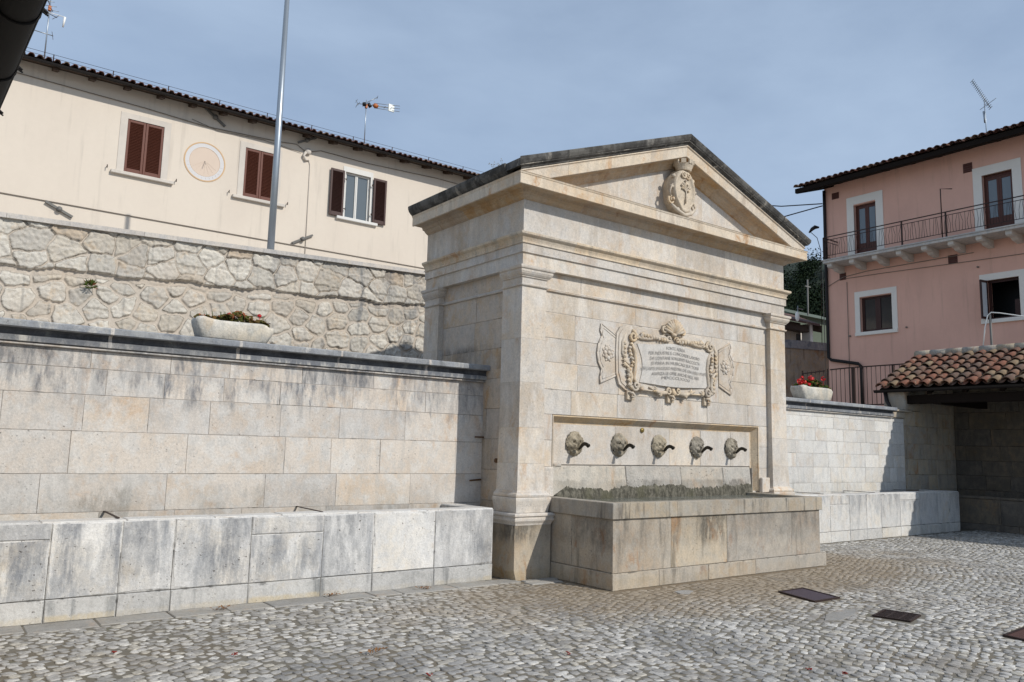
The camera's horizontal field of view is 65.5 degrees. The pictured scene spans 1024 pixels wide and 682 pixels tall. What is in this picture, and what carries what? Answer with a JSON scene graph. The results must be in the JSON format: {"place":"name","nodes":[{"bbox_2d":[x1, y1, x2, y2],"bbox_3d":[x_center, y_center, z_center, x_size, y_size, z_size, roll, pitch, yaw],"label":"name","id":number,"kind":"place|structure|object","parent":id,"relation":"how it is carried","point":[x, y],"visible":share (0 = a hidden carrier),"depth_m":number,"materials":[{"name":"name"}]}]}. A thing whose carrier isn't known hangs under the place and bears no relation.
{"place":"outdoors","nodes":[
{"label":"outdoors","id":0,"kind":"place"},
{"bbox_2d":[0,529,1023,681],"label":"cobbled pavement","id":1,"kind":"structure","parent":0,"point":[477,651],"depth_m":6.86,"materials":[{"name":"stone"}]},
{"bbox_2d":[0,0,48,115],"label":"building","id":2,"kind":"structure","parent":1,"relation":"on","point":[19,19],"depth_m":3.65,"materials":[{"name":"black"}]},
{"bbox_2d":[0,503,492,626],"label":"stone trough","id":3,"kind":"object","parent":1,"relation":"on","point":[57,570],"visible":1,"depth_m":7.75,"materials":[{"name":"stone"}]},
{"bbox_2d":[359,647,387,652],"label":"dry leaves","id":4,"kind":"object","parent":1,"relation":"on","point":[376,648],"visible":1,"depth_m":6.09,"materials":[{"name":"brown plant"}]},
{"bbox_2d":[0,577,859,635],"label":"paving slabs","id":5,"kind":"structure","parent":1,"relation":"on","point":[839,615],"depth_m":7.78,"materials":[{"name":"stone"}]},
{"bbox_2d":[548,492,825,590],"bbox_3d":[2.512,2.626,10.868,4.321,0.984,1.220,7,-9,-36],"label":"fountain basin","id":6,"kind":"object","parent":1,"relation":"on","point":[613,544],"visible":0.99,"depth_m":9.92,"materials":[{"name":"stone"}]},
{"bbox_2d":[778,587,839,602],"bbox_3d":[3.393,2.905,9.110,0.471,0.024,0.770,4,-8,-19],"label":"manhole cover","id":7,"kind":"object","parent":1,"relation":"on","point":[810,595],"visible":1,"depth_m":9.07,"materials":[{"name":"metal"}]},
{"bbox_2d":[795,489,959,543],"bbox_3d":[6.553,3.414,15.653,7.890,0.886,0.786,7,-9,-36],"label":"stone trough","id":8,"kind":"object","parent":1,"relation":"on","point":[843,517],"visible":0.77,"depth_m":15.83,"materials":[{"name":"stone"}]},
{"bbox_2d":[872,609,920,622],"bbox_3d":[3.886,2.776,8.044,0.359,0.024,0.460,-5,-10,39],"label":"drain grate","id":9,"kind":"object","parent":1,"relation":"on","point":[897,615],"visible":1,"depth_m":8.02,"materials":[{"name":"metal"}]},
{"bbox_2d":[1003,627,1023,640],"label":"manhole cover","id":10,"kind":"object","parent":1,"relation":"on","point":[1017,634],"visible":1,"depth_m":7.29,"materials":[{"name":"metal"}]},
{"bbox_2d":[25,0,1023,259],"label":"sky","id":11,"kind":"structure","parent":0,"point":[786,94],"materials":[{"name":"blue"}]},
{"bbox_2d":[783,247,825,317],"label":"hill","id":12,"kind":"structure","parent":0,"point":[820,275],"depth_m":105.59,"materials":[{"name":"green plant"}]},
{"bbox_2d":[784,309,825,342],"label":"stone barn","id":13,"kind":"structure","parent":12,"relation":"on","point":[818,336],"depth_m":44.71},
{"bbox_2d":[795,306,802,321],"bbox_3d":[10.332,-0.975,28.609,0.508,0.585,0.120,7,-9,-36],"label":"tv aerial","id":14,"kind":"object","parent":13,"relation":"attached to","point":[797,316],"visible":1,"depth_m":28.46,"materials":[{"name":"metal"}]},
{"bbox_2d":[805,280,810,315],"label":"utility pole","id":15,"kind":"object","parent":12,"relation":"on","point":[807,286],"visible":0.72,"depth_m":44.70,"materials":[{"name":"grey concrete"}]},
{"bbox_2d":[809,225,821,331],"bbox_3d":[11.975,-2.222,31.382,0.450,4.810,0.154,-2,-8,27],"label":"street lamp","id":16,"kind":"object","parent":12,"relation":"on","point":[814,227],"visible":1,"depth_m":31.48,"materials":[{"name":"metal"}]},
{"label":"ground","id":17,"kind":"structure","parent":0,"visible":0},
{"bbox_2d":[0,212,425,358],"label":"retaining wall","id":18,"kind":"structure","parent":17,"relation":"on","point":[156,283],"depth_m":13.49,"materials":[{"name":"beige stone"}]},
{"bbox_2d":[83,279,97,288],"bbox_3d":[-6.590,-0.898,12.466,0.241,0.176,0.101,7,-9,-36],"label":"weed","id":19,"kind":"object","parent":18,"relation":"attached to","point":[91,283],"visible":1,"depth_m":12.47,"materials":[{"name":"green plant"}]},
{"bbox_2d":[0,317,490,520],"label":"ashlar wall","id":20,"kind":"structure","parent":17,"relation":"on","point":[95,422],"depth_m":8.64,"materials":[{"name":"stone"}]},
{"bbox_2d":[191,316,274,342],"bbox_3d":[-3.103,-0.110,8.863,0.880,0.234,0.368,7,-9,-36],"label":"stone planter","id":21,"kind":"object","parent":20,"relation":"on","point":[205,326],"visible":0.92,"depth_m":8.69,"materials":[{"name":"stone"}]},
{"bbox_2d":[193,311,270,326],"bbox_3d":[-3.110,-0.247,8.876,0.799,0.196,0.313,7,-9,-36],"label":"geranium","id":22,"kind":"object","parent":21,"relation":"on","point":[240,316],"visible":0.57,"depth_m":8.82,"materials":[{"name":"green plant"}]},
{"bbox_2d":[408,134,810,580],"bbox_3d":[1.722,0.142,12.633,6.292,6.335,2.816,7,-9,-36],"label":"fountain","id":23,"kind":"object","parent":17,"relation":"on","point":[615,318],"visible":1,"depth_m":11.32,"materials":[{"name":"stone"}]},
{"bbox_2d":[786,397,905,493],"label":"ashlar wall","id":24,"kind":"structure","parent":17,"relation":"on","point":[835,447],"depth_m":16.49,"materials":[{"name":"stone"}]},
{"bbox_2d":[790,385,832,400],"bbox_3d":[6.059,1.061,16.127,1.105,0.279,0.404,7,-9,-36],"label":"stone planter","id":25,"kind":"object","parent":24,"relation":"on","point":[808,392],"visible":0.86,"depth_m":15.86,"materials":[{"name":"stone"}]},
{"bbox_2d":[792,376,830,388],"bbox_3d":[6.047,0.845,16.137,1.044,0.328,0.341,7,-9,-36],"label":"geranium","id":26,"kind":"object","parent":25,"relation":"on","point":[811,382],"visible":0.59,"depth_m":16.01,"materials":[{"name":"red plant"}]},
{"bbox_2d":[873,342,1023,533],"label":"wash house","id":27,"kind":"structure","parent":17,"relation":"on","point":[964,436],"depth_m":18.45,"materials":[{"name":"stone"}]},
{"bbox_2d":[983,312,1023,345],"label":"cable post","id":28,"kind":"object","parent":27,"relation":"attached to","point":[990,327],"visible":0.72,"depth_m":18.88,"materials":[{"name":"grey metal"}]},
{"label":"terrace ground","id":29,"kind":"structure","parent":0,"visible":0},
{"bbox_2d":[0,47,480,270],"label":"cream house","id":30,"kind":"structure","parent":29,"relation":"on","point":[82,144],"depth_m":18.57,"materials":[{"name":"paint"}]},
{"bbox_2d":[34,0,65,58],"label":"tv aerial","id":31,"kind":"object","parent":30,"relation":"on","point":[50,10],"visible":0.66,"depth_m":17.66,"materials":[{"name":"metal"}]},
{"bbox_2d":[110,111,173,184],"bbox_3d":[-8.305,-4.350,17.998,1.303,1.445,0.225,7,-9,-36],"label":"window","id":32,"kind":"structure","parent":30,"relation":"in","point":[141,145],"depth_m":17.96,"materials":[{"name":"brown wood"}]},
{"bbox_2d":[232,141,284,207],"bbox_3d":[-6.195,-4.089,19.562,1.282,1.445,0.225,7,-9,-36],"label":"window","id":33,"kind":"structure","parent":30,"relation":"in","point":[254,182],"depth_m":19.49,"materials":[{"name":"brown wood"}]},
{"bbox_2d":[328,166,386,226],"bbox_3d":[-4.101,-3.835,21.115,1.620,1.455,0.227,7,-9,-36],"label":"window","id":34,"kind":"structure","parent":30,"relation":"in","point":[349,197],"depth_m":21.15,"materials":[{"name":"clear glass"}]},
{"bbox_2d":[355,97,399,143],"bbox_3d":[-3.801,-6.158,22.460,1.270,1.499,0.300,4,-8,-19],"label":"tv aerial","id":35,"kind":"object","parent":30,"relation":"attached to","point":[366,104],"visible":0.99,"depth_m":22.47,"materials":[{"name":"metal"}]},
{"bbox_2d":[267,0,289,249],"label":"flagpole","id":36,"kind":"object","parent":29,"relation":"on","point":[274,189],"visible":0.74,"depth_m":14.95,"materials":[{"name":"metal"}]},
{"bbox_2d":[784,313,821,341],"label":"cottage","id":37,"kind":"structure","parent":29,"relation":"on","point":[796,330],"depth_m":36.93,"materials":[{"name":"grey paint"}]},
{"bbox_2d":[796,334,800,340],"bbox_3d":[13.337,0.296,37.048,0.300,1.236,0.040,7,-9,-36],"label":"window","id":38,"kind":"structure","parent":37,"relation":"in","point":[798,336],"depth_m":37.09,"materials":[{"name":"black glass"}]},
{"bbox_2d":[785,339,829,397],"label":"terrace wall","id":39,"kind":"structure","parent":29,"relation":"on","point":[805,356],"depth_m":32.76,"materials":[{"name":"grey concrete"}]},
{"bbox_2d":[802,363,946,404],"bbox_3d":[9.414,1.422,20.891,0.075,1.555,4.020,7,-9,-36],"label":"iron fence","id":40,"kind":"object","parent":29,"relation":"on","point":[853,379],"visible":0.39,"depth_m":21.27,"materials":[{"name":"black metal"}]},
{"bbox_2d":[793,121,1023,405],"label":"pink house","id":41,"kind":"structure","parent":29,"relation":"on","point":[923,249],"depth_m":26.13,"materials":[{"name":"paint"}]},
{"bbox_2d":[772,203,821,206],"bbox_3d":[9.924,-5.103,29.686,3.087,0.174,0.305,0,-8,9],"label":"overhead cable","id":42,"kind":"object","parent":41,"relation":"attached to","point":[796,205],"visible":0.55,"depth_m":29.60,"materials":[{"name":"black rubber"}]},
{"bbox_2d":[785,206,821,216],"bbox_3d":[10.085,-4.598,29.554,2.724,0.772,0.278,0,-8,8],"label":"overhead cable","id":43,"kind":"object","parent":41,"relation":"attached to","point":[803,211],"visible":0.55,"depth_m":29.49,"materials":[{"name":"black rubber"}]},
{"bbox_2d":[846,190,884,254],"bbox_3d":[12.454,-4.004,27.967,0.225,2.326,1.330,7,-9,-36],"label":"balcony door","id":44,"kind":"structure","parent":41,"relation":"in","point":[868,215],"depth_m":28.03,"materials":[{"name":"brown wood"}]},
{"bbox_2d":[854,286,897,335],"bbox_3d":[12.525,-0.995,27.331,0.270,1.558,1.500,7,-9,-36],"label":"window","id":45,"kind":"structure","parent":41,"relation":"in","point":[879,313],"depth_m":27.37,"materials":[{"name":"white glass"}]},
{"bbox_2d":[970,79,995,131],"bbox_3d":[15.549,-7.494,26.220,0.104,2.536,0.760,8,-10,-42],"label":"tv aerial","id":46,"kind":"object","parent":41,"relation":"attached to","point":[984,112],"visible":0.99,"depth_m":26.23,"materials":[{"name":"metal"}]},
{"bbox_2d":[972,157,1023,230],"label":"balcony door","id":47,"kind":"structure","parent":41,"relation":"in","point":[1008,184],"depth_m":24.60,"materials":[{"name":"brown wood"}]},
{"bbox_2d":[979,269,1023,323],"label":"window","id":48,"kind":"structure","parent":41,"relation":"in","point":[985,285],"depth_m":24.24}
]}

